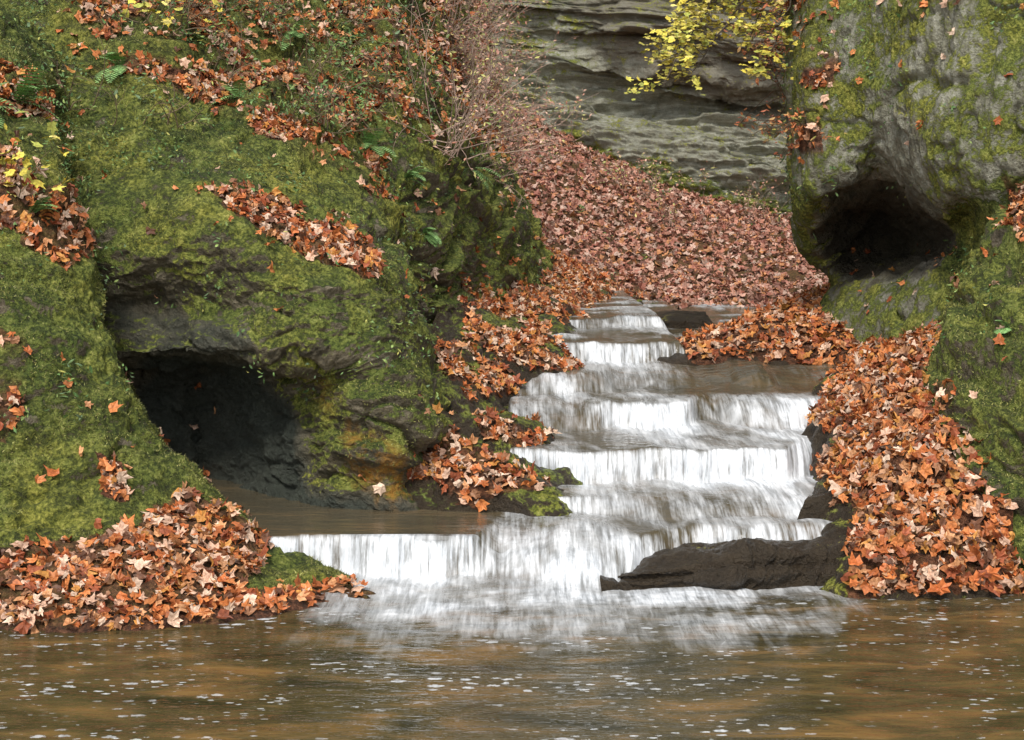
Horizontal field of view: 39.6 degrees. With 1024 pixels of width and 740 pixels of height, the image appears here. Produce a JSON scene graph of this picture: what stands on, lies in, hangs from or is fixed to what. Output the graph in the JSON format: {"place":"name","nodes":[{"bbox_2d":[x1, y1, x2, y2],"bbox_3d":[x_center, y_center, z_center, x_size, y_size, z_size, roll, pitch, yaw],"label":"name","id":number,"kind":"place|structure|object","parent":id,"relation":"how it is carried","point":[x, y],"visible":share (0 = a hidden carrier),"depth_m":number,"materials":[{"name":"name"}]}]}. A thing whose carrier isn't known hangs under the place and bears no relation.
{"place":"outdoors","nodes":[
{"label":"outdoors","id":0,"kind":"place"},
{"bbox_2d":[0,3,375,633],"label":"mossy bank","id":1,"kind":"structure","parent":0,"point":[56,507],"depth_m":8.25,"materials":[{"name":"plant"}]},
{"bbox_2d":[0,82,36,127],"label":"fern","id":2,"kind":"object","parent":1,"relation":"on","point":[3,83],"visible":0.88,"depth_m":9.16,"materials":[{"name":"green plant"}]},
{"bbox_2d":[0,156,75,199],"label":"sapling","id":3,"kind":"object","parent":1,"relation":"on","point":[36,183],"visible":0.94,"depth_m":8.66,"materials":[{"name":"yellow plant"}]},
{"bbox_2d":[13,61,67,118],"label":"fern","id":4,"kind":"object","parent":1,"relation":"on","point":[23,90],"visible":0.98,"depth_m":9.38,"materials":[{"name":"green plant"}]},
{"bbox_2d":[28,197,59,212],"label":"fern","id":5,"kind":"object","parent":1,"relation":"on","point":[36,208],"visible":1,"depth_m":8.77,"materials":[{"name":"green plant"}]},
{"bbox_2d":[28,115,68,172],"bbox_3d":[-2.922,-1.326,8.768,0.693,0.463,0.294,3,6,26],"label":"sapling","id":6,"kind":"object","parent":1,"relation":"on","point":[52,126],"visible":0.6,"depth_m":8.60,"materials":[{"name":"yellow plant"}]},
{"bbox_2d":[0,58,367,633],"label":"fallen leaves","id":7,"kind":"object","parent":1,"relation":"on","point":[81,569],"visible":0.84,"depth_m":7.72,"materials":[{"name":"orange plant"}]},
{"bbox_2d":[0,110,31,197],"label":"sapling","id":8,"kind":"object","parent":7,"relation":"on","point":[25,173],"visible":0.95,"depth_m":8.61,"materials":[{"name":"yellow plant"}]},
{"bbox_2d":[0,0,452,511],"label":"cave rock","id":9,"kind":"object","parent":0,"point":[254,433],"visible":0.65,"depth_m":9.49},
{"bbox_2d":[42,34,113,116],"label":"shrub","id":10,"kind":"object","parent":9,"relation":"on","point":[71,93],"visible":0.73,"depth_m":10.40,"materials":[{"name":"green plant"}]},
{"bbox_2d":[89,52,126,82],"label":"fern","id":11,"kind":"object","parent":9,"relation":"on","point":[117,60],"visible":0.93,"depth_m":10.78,"materials":[{"name":"green plant"}]},
{"bbox_2d":[95,0,180,38],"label":"sapling","id":12,"kind":"object","parent":9,"relation":"on","point":[144,4],"visible":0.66,"depth_m":10.87,"materials":[{"name":"yellow plant"}]},
{"bbox_2d":[94,0,184,26],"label":"shrub","id":13,"kind":"object","parent":9,"relation":"on","point":[113,16],"visible":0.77,"depth_m":11.20,"materials":[{"name":"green plant"}]},
{"bbox_2d":[92,60,212,127],"bbox_3d":[-2.604,-1.976,10.230,0.817,0.474,0.933,-3,6,-24],"label":"shrub","id":14,"kind":"object","parent":9,"relation":"on","point":[162,103],"visible":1,"depth_m":10.27,"materials":[{"name":"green plant"}]},
{"bbox_2d":[141,0,230,40],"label":"sapling","id":15,"kind":"object","parent":9,"relation":"on","point":[167,21],"visible":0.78,"depth_m":11.29,"materials":[{"name":"yellow plant"}]},
{"bbox_2d":[161,0,212,12],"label":"shrub","id":16,"kind":"object","parent":9,"relation":"on","point":[186,4],"visible":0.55,"depth_m":11.63,"materials":[{"name":"brown plant"}]},
{"bbox_2d":[162,0,212,31],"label":"shrub","id":17,"kind":"object","parent":9,"relation":"on","point":[187,8],"visible":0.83,"depth_m":11.48,"materials":[{"name":"brown plant"}]},
{"bbox_2d":[128,0,258,43],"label":"shrub","id":18,"kind":"object","parent":9,"relation":"on","point":[189,22],"visible":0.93,"depth_m":11.26,"materials":[{"name":"brown plant"}]},
{"bbox_2d":[186,32,208,42],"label":"fern","id":19,"kind":"object","parent":9,"relation":"on","point":[195,37],"visible":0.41,"depth_m":11.55,"materials":[{"name":"green plant"}]},
{"bbox_2d":[181,0,241,17],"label":"shrub","id":20,"kind":"object","parent":9,"relation":"on","point":[235,1],"visible":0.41,"depth_m":11.65,"materials":[{"name":"brown plant"}]},
{"bbox_2d":[211,79,248,104],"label":"fern","id":21,"kind":"object","parent":9,"relation":"on","point":[235,91],"visible":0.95,"depth_m":11.02,"materials":[{"name":"green plant"}]},
{"bbox_2d":[204,9,265,87],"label":"shrub","id":22,"kind":"object","parent":9,"relation":"on","point":[226,59],"visible":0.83,"depth_m":11.40,"materials":[{"name":"brown plant"}]},
{"bbox_2d":[55,0,457,495],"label":"fallen leaves","id":23,"kind":"object","parent":9,"relation":"on","point":[340,250],"visible":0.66,"depth_m":11.05,"materials":[{"name":"orange plant"}]},
{"bbox_2d":[321,0,398,26],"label":"shrub","id":24,"kind":"object","parent":23,"relation":"on","point":[367,7],"visible":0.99,"depth_m":12.88,"materials":[{"name":"brown plant"}]},
{"bbox_2d":[213,0,310,44],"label":"shrub","id":25,"kind":"object","parent":9,"relation":"on","point":[283,14],"visible":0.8,"depth_m":12.04,"materials":[{"name":"brown plant"}]},
{"bbox_2d":[243,0,298,47],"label":"shrub","id":26,"kind":"object","parent":9,"relation":"on","point":[272,4],"visible":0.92,"depth_m":12.04,"materials":[{"name":"brown plant"}]},
{"bbox_2d":[243,0,300,15],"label":"shrub","id":27,"kind":"object","parent":9,"relation":"on","point":[256,8],"visible":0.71,"depth_m":12.21,"materials":[{"name":"brown plant"}]},
{"bbox_2d":[278,15,317,49],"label":"fern","id":28,"kind":"object","parent":9,"relation":"on","point":[292,33],"visible":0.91,"depth_m":12.20,"materials":[{"name":"green plant"}]},
{"bbox_2d":[286,8,346,104],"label":"shrub","id":29,"kind":"object","parent":9,"relation":"on","point":[330,43],"visible":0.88,"depth_m":11.84,"materials":[{"name":"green plant"}]},
{"bbox_2d":[292,37,358,127],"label":"shrub","id":30,"kind":"object","parent":9,"relation":"on","point":[315,94],"visible":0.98,"depth_m":11.33,"materials":[{"name":"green plant"}]},
{"bbox_2d":[265,79,392,139],"bbox_3d":[-1.436,-2.071,11.132,0.962,0.509,1.002,0,6,0],"label":"shrub","id":31,"kind":"object","parent":9,"relation":"on","point":[295,110],"visible":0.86,"depth_m":11.31,"materials":[{"name":"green plant"}]},
{"bbox_2d":[291,70,375,136],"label":"shrub","id":32,"kind":"object","parent":9,"relation":"on","point":[342,110],"visible":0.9,"depth_m":11.52,"materials":[{"name":"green plant"}]},
{"bbox_2d":[337,8,415,100],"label":"shrub","id":33,"kind":"object","parent":9,"relation":"on","point":[377,67],"visible":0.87,"depth_m":12.17,"materials":[{"name":"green plant"}]},
{"bbox_2d":[357,0,554,323],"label":"mossy cliff","id":34,"kind":"structure","parent":0,"point":[495,221],"depth_m":13.08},
{"bbox_2d":[299,10,394,86],"bbox_3d":[-1.420,-2.783,12.271,0.720,0.738,0.548,4,7,38],"label":"shrub","id":35,"kind":"object","parent":34,"relation":"on","point":[360,49],"visible":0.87,"depth_m":12.27,"materials":[{"name":"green plant"}]},
{"bbox_2d":[338,70,375,105],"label":"fern","id":36,"kind":"object","parent":34,"relation":"on","point":[355,90],"visible":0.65,"depth_m":12.24,"materials":[{"name":"green plant"}]},
{"bbox_2d":[357,122,395,156],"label":"fern","id":37,"kind":"object","parent":34,"relation":"on","point":[370,137],"visible":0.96,"depth_m":11.79,"materials":[{"name":"green plant"}]},
{"bbox_2d":[351,0,439,38],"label":"shrub","id":38,"kind":"object","parent":34,"relation":"on","point":[398,13],"visible":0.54,"depth_m":13.62,"materials":[{"name":"brown plant"}]},
{"bbox_2d":[371,53,447,124],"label":"shrub","id":39,"kind":"object","parent":34,"relation":"on","point":[406,82],"visible":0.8,"depth_m":12.60,"materials":[{"name":"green plant"}]},
{"bbox_2d":[404,166,433,189],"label":"fern","id":40,"kind":"object","parent":34,"relation":"on","point":[412,172],"visible":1,"depth_m":11.91,"materials":[{"name":"green plant"}]},
{"bbox_2d":[423,227,440,246],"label":"fern","id":41,"kind":"object","parent":34,"relation":"on","point":[433,239],"visible":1,"depth_m":11.78,"materials":[{"name":"green plant"}]},
{"bbox_2d":[340,0,550,177],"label":"shrub","id":42,"kind":"object","parent":34,"relation":"on","point":[440,72],"visible":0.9,"depth_m":12.68,"materials":[{"name":"brown plant"}]},
{"bbox_2d":[357,0,561,307],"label":"fallen leaves","id":43,"kind":"object","parent":34,"relation":"on","point":[434,272],"visible":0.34,"depth_m":13.95,"materials":[{"name":"brown plant"}]},
{"bbox_2d":[427,0,503,76],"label":"shrub","id":44,"kind":"object","parent":34,"relation":"on","point":[471,40],"visible":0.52,"depth_m":17.52,"materials":[{"name":"brown plant"}]},
{"bbox_2d":[432,0,526,42],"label":"shrub","id":45,"kind":"object","parent":34,"relation":"on","point":[460,25],"visible":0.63,"depth_m":16.86,"materials":[{"name":"brown plant"}]},
{"bbox_2d":[363,0,597,167],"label":"shrub","id":46,"kind":"object","parent":34,"relation":"on","point":[488,79],"visible":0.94,"depth_m":12.23,"materials":[{"name":"brown plant"}]},
{"bbox_2d":[463,167,499,190],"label":"fern","id":47,"kind":"object","parent":34,"relation":"on","point":[483,175],"visible":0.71,"depth_m":14.04,"materials":[{"name":"green plant"}]},
{"bbox_2d":[449,0,520,69],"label":"shrub","id":48,"kind":"object","parent":34,"relation":"on","point":[481,15],"visible":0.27,"depth_m":18.75,"materials":[{"name":"brown plant"}]},
{"bbox_2d":[451,0,524,82],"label":"shrub","id":49,"kind":"object","parent":34,"relation":"on","point":[470,62],"visible":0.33,"depth_m":18.31,"materials":[{"name":"brown plant"}]},
{"bbox_2d":[437,0,565,109],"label":"shrub","id":50,"kind":"object","parent":34,"relation":"on","point":[466,68],"visible":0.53,"depth_m":17.67,"materials":[{"name":"brown plant"}]},
{"bbox_2d":[458,16,546,86],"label":"shrub","id":51,"kind":"object","parent":34,"relation":"on","point":[496,71],"visible":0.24,"depth_m":19.22,"materials":[{"name":"brown plant"}]},
{"bbox_2d":[473,27,533,102],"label":"shrub","id":52,"kind":"object","parent":34,"relation":"on","point":[501,85],"visible":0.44,"depth_m":19.30,"materials":[{"name":"brown plant"}]},
{"bbox_2d":[484,0,524,49],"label":"shrub","id":53,"kind":"object","parent":34,"relation":"on","point":[513,11],"visible":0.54,"depth_m":24.87,"materials":[{"name":"brown plant"}]},
{"bbox_2d":[473,0,539,52],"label":"shrub","id":54,"kind":"object","parent":34,"relation":"on","point":[497,22],"visible":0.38,"depth_m":22.86,"materials":[{"name":"brown plant"}]},
{"bbox_2d":[445,42,569,130],"bbox_3d":[-0.487,-3.018,15.335,1.764,1.165,1.382,5,7,40],"label":"shrub","id":55,"kind":"object","parent":34,"relation":"on","point":[491,83],"visible":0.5,"depth_m":15.33,"materials":[{"name":"brown plant"}]},
{"bbox_2d":[468,0,548,47],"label":"shrub","id":56,"kind":"object","parent":34,"relation":"on","point":[500,7],"visible":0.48,"depth_m":21.11,"materials":[{"name":"brown plant"}]},
{"bbox_2d":[0,0,1023,589],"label":"moss tufts","id":57,"kind":"object","parent":34,"relation":"on","point":[382,272],"visible":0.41,"depth_m":9.23,"materials":[{"name":"green plant"}]},
{"bbox_2d":[486,83,541,161],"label":"shrub","id":58,"kind":"object","parent":34,"relation":"on","point":[519,130],"visible":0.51,"depth_m":20.23,"materials":[{"name":"brown plant"}]},
{"bbox_2d":[459,0,576,93],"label":"shrub","id":59,"kind":"object","parent":34,"relation":"on","point":[502,47],"visible":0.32,"depth_m":19.61,"materials":[{"name":"brown plant"}]},
{"bbox_2d":[477,77,563,217],"bbox_3d":[0.124,-2.457,16.120,1.853,1.671,1.356,-4,7,-35],"label":"shrub","id":60,"kind":"object","parent":34,"relation":"on","point":[504,162],"visible":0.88,"depth_m":16.10,"materials":[{"name":"brown plant"}]},
{"bbox_2d":[479,2,562,104],"bbox_3d":[-0.602,-4.866,22.633,2.322,2.341,1.838,-4,7,-32],"label":"shrub","id":61,"kind":"object","parent":34,"relation":"on","point":[518,67],"visible":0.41,"depth_m":22.73,"materials":[{"name":"brown plant"}]},
{"bbox_2d":[489,79,553,147],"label":"shrub","id":62,"kind":"object","parent":34,"relation":"on","point":[519,113],"visible":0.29,"depth_m":21.00,"materials":[{"name":"brown plant"}]},
{"bbox_2d":[489,55,554,217],"bbox_3d":[-0.224,-3.436,21.099,1.722,2.484,1.885,2,6,16],"label":"shrub","id":63,"kind":"object","parent":34,"relation":"on","point":[525,129],"visible":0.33,"depth_m":21.06,"materials":[{"name":"brown plant"}]},
{"bbox_2d":[481,57,593,135],"bbox_3d":[-0.087,-3.974,20.669,1.899,1.268,2.303,-4,7,-36],"label":"shrub","id":64,"kind":"object","parent":34,"relation":"on","point":[564,108],"visible":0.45,"depth_m":20.60,"materials":[{"name":"brown plant"}]},
{"bbox_2d":[0,289,1023,739],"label":"stream water","id":65,"kind":"structure","parent":0,"point":[476,625],"depth_m":7.11,"materials":[{"name":"liquid"}]},
{"bbox_2d":[405,249,654,516],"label":"stone ledges","id":66,"kind":"object","parent":65,"relation":"in","point":[426,493],"visible":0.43,"depth_m":9.65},
{"bbox_2d":[406,244,648,511],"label":"fallen leaves","id":67,"kind":"object","parent":66,"relation":"on","point":[594,286],"visible":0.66,"depth_m":11.33,"materials":[{"name":"orange plant"}]},
{"bbox_2d":[655,310,714,328],"bbox_3d":[1.764,-0.546,15.606,0.858,0.233,1.634,0,6,0],"label":"rock ledge","id":68,"kind":"object","parent":65,"relation":"in","point":[680,319],"visible":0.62,"depth_m":14.95,"materials":[{"name":"stone"}]},
{"bbox_2d":[600,536,850,591],"bbox_3d":[1.369,1.180,8.274,1.785,0.449,0.982,0,6,0],"label":"rock ledge","id":69,"kind":"object","parent":65,"relation":"in","point":[754,564],"visible":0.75,"depth_m":8.07,"materials":[{"name":"stone"}]},
{"bbox_2d":[797,487,834,519],"bbox_3d":[2.152,0.830,9.127,0.661,0.383,0.992,1,6,14],"label":"rock ledge","id":70,"kind":"object","parent":65,"relation":"in","point":[816,505],"visible":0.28,"depth_m":8.81,"materials":[{"name":"stone"}]},
{"bbox_2d":[489,0,791,215],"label":"layered cliff","id":71,"kind":"structure","parent":0,"point":[688,129],"depth_m":30.42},
{"bbox_2d":[566,89,595,141],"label":"shrub","id":72,"kind":"object","parent":71,"relation":"on","point":[577,113],"visible":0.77,"depth_m":30.32,"materials":[{"name":"brown plant"}]},
{"bbox_2d":[500,96,824,304],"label":"leafy hillside","id":73,"kind":"structure","parent":0,"point":[795,275],"depth_m":24.43,"materials":[{"name":"plant"}]},
{"bbox_2d":[0,0,1023,432],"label":"wall plants","id":74,"kind":"object","parent":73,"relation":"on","point":[70,156],"depth_m":10.54,"materials":[{"name":"green plant"}]},
{"bbox_2d":[530,101,571,138],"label":"shrub","id":75,"kind":"object","parent":73,"relation":"on","point":[533,116],"visible":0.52,"depth_m":29.37,"materials":[{"name":"brown plant"}]},
{"bbox_2d":[535,119,568,161],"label":"shrub","id":76,"kind":"object","parent":73,"relation":"on","point":[551,152],"visible":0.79,"depth_m":27.36,"materials":[{"name":"brown plant"}]},
{"bbox_2d":[588,140,636,195],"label":"shrub","id":77,"kind":"object","parent":73,"relation":"on","point":[605,162],"visible":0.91,"depth_m":27.44,"materials":[{"name":"brown plant"}]},
{"bbox_2d":[614,151,677,192],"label":"shrub","id":78,"kind":"object","parent":73,"relation":"on","point":[648,171],"visible":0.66,"depth_m":28.59,"materials":[{"name":"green plant"}]},
{"bbox_2d":[626,152,676,199],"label":"shrub","id":79,"kind":"object","parent":73,"relation":"on","point":[649,188],"visible":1,"depth_m":26.99,"materials":[{"name":"green plant"}]},
{"bbox_2d":[635,183,685,230],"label":"shrub","id":80,"kind":"object","parent":73,"relation":"on","point":[670,209],"visible":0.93,"depth_m":25.42,"materials":[{"name":"brown plant"}]},
{"bbox_2d":[499,84,828,308],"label":"fallen leaves","id":81,"kind":"object","parent":73,"relation":"on","point":[693,294],"visible":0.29,"depth_m":24.47,"materials":[{"name":"brown plant"}]},
{"bbox_2d":[678,164,716,193],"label":"shrub","id":82,"kind":"object","parent":73,"relation":"on","point":[705,180],"visible":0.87,"depth_m":30.11,"materials":[{"name":"green plant"}]},
{"bbox_2d":[731,174,777,216],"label":"shrub","id":83,"kind":"object","parent":73,"relation":"on","point":[753,199],"visible":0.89,"depth_m":28.70,"materials":[{"name":"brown plant"}]},
{"bbox_2d":[657,307,856,365],"bbox_3d":[3.623,-0.727,16.052,1.831,1.138,9.197,2,6,21],"label":"gravel bar","id":84,"kind":"object","parent":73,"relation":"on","point":[697,360],"visible":0.27,"depth_m":12.57,"materials":[{"name":"stone"}]},
{"bbox_2d":[675,282,865,364],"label":"fallen leaves","id":85,"kind":"object","parent":84,"relation":"on","point":[809,300],"visible":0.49,"depth_m":12.95,"materials":[{"name":"orange plant"}]},
{"bbox_2d":[726,183,788,225],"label":"shrub","id":86,"kind":"object","parent":73,"relation":"on","point":[763,204],"visible":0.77,"depth_m":28.11,"materials":[{"name":"green plant"}]},
{"bbox_2d":[738,178,776,202],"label":"shrub","id":87,"kind":"object","parent":73,"relation":"on","point":[755,191],"visible":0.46,"depth_m":30.07,"materials":[{"name":"green plant"}]},
{"bbox_2d":[783,0,1023,347],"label":"overhanging rock","id":88,"kind":"object","parent":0,"point":[863,210],"visible":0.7,"depth_m":12.13,"materials":[{"name":"stone"}]},
{"bbox_2d":[624,0,797,100],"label":"maple tree","id":89,"kind":"object","parent":88,"relation":"on","point":[700,21],"visible":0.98,"depth_m":13.01,"materials":[{"name":"yellow plant"}]},
{"bbox_2d":[724,8,783,68],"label":"autumn shrub","id":90,"kind":"object","parent":88,"relation":"on","point":[770,58],"visible":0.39,"depth_m":14.64,"materials":[{"name":"yellow plant"}]},
{"bbox_2d":[733,24,785,57],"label":"autumn shrub","id":91,"kind":"object","parent":88,"relation":"on","point":[739,49],"visible":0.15,"depth_m":14.45,"materials":[{"name":"yellow plant"}]},
{"bbox_2d":[735,49,785,143],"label":"autumn shrub","id":92,"kind":"object","parent":88,"relation":"on","point":[740,124],"visible":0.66,"depth_m":13.72,"materials":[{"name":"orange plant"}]},
{"bbox_2d":[745,8,784,57],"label":"autumn shrub","id":93,"kind":"object","parent":88,"relation":"on","point":[766,36],"visible":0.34,"depth_m":14.70,"materials":[{"name":"yellow plant"}]},
{"bbox_2d":[748,110,786,159],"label":"autumn shrub","id":94,"kind":"object","parent":88,"relation":"on","point":[775,136],"visible":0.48,"depth_m":16.50,"materials":[{"name":"orange plant"}]},
{"bbox_2d":[751,17,785,77],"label":"autumn shrub","id":95,"kind":"object","parent":88,"relation":"on","point":[771,44],"visible":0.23,"depth_m":14.56,"materials":[{"name":"yellow plant"}]},
{"bbox_2d":[751,0,786,16],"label":"autumn shrub","id":96,"kind":"object","parent":88,"relation":"on","point":[764,6],"visible":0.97,"depth_m":13.14,"materials":[{"name":"orange plant"}]},
{"bbox_2d":[756,5,783,44],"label":"autumn shrub","id":97,"kind":"object","parent":88,"relation":"on","point":[774,22],"visible":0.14,"depth_m":16.63,"materials":[{"name":"yellow plant"}]},
{"bbox_2d":[763,3,785,63],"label":"autumn shrub","id":98,"kind":"object","parent":88,"relation":"on","point":[768,45],"visible":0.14,"depth_m":16.16,"materials":[{"name":"yellow plant"}]},
{"bbox_2d":[743,107,845,155],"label":"autumn shrub","id":99,"kind":"object","parent":88,"relation":"on","point":[788,115],"visible":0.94,"depth_m":12.53,"materials":[{"name":"orange plant"}]},
{"bbox_2d":[781,0,1023,314],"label":"fallen leaves","id":100,"kind":"object","parent":88,"relation":"on","point":[821,75],"visible":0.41,"depth_m":12.47,"materials":[{"name":"orange plant"}]},
{"bbox_2d":[801,339,1018,600],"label":"leafy bank","id":101,"kind":"structure","parent":0,"point":[839,513],"depth_m":8.18,"materials":[{"name":"plant"}]},
{"bbox_2d":[804,319,1023,596],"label":"fallen leaves","id":102,"kind":"object","parent":101,"relation":"on","point":[870,533],"visible":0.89,"depth_m":8.54,"materials":[{"name":"orange plant"}]},
{"label":"ground","id":103,"kind":"structure","parent":0,"visible":0},
{"bbox_2d":[922,203,1023,592],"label":"mossy boulder","id":104,"kind":"object","parent":103,"relation":"on","point":[997,240],"visible":0.43,"depth_m":8.95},
{"bbox_2d":[923,181,1023,593],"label":"fallen leaves","id":105,"kind":"object","parent":104,"relation":"on","point":[1013,207],"visible":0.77,"depth_m":9.50,"materials":[{"name":"orange plant"}]},
{"bbox_2d":[994,320,1011,333],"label":"fern","id":106,"kind":"object","parent":104,"relation":"on","point":[1004,330],"visible":0.98,"depth_m":8.91,"materials":[{"name":"green plant"}]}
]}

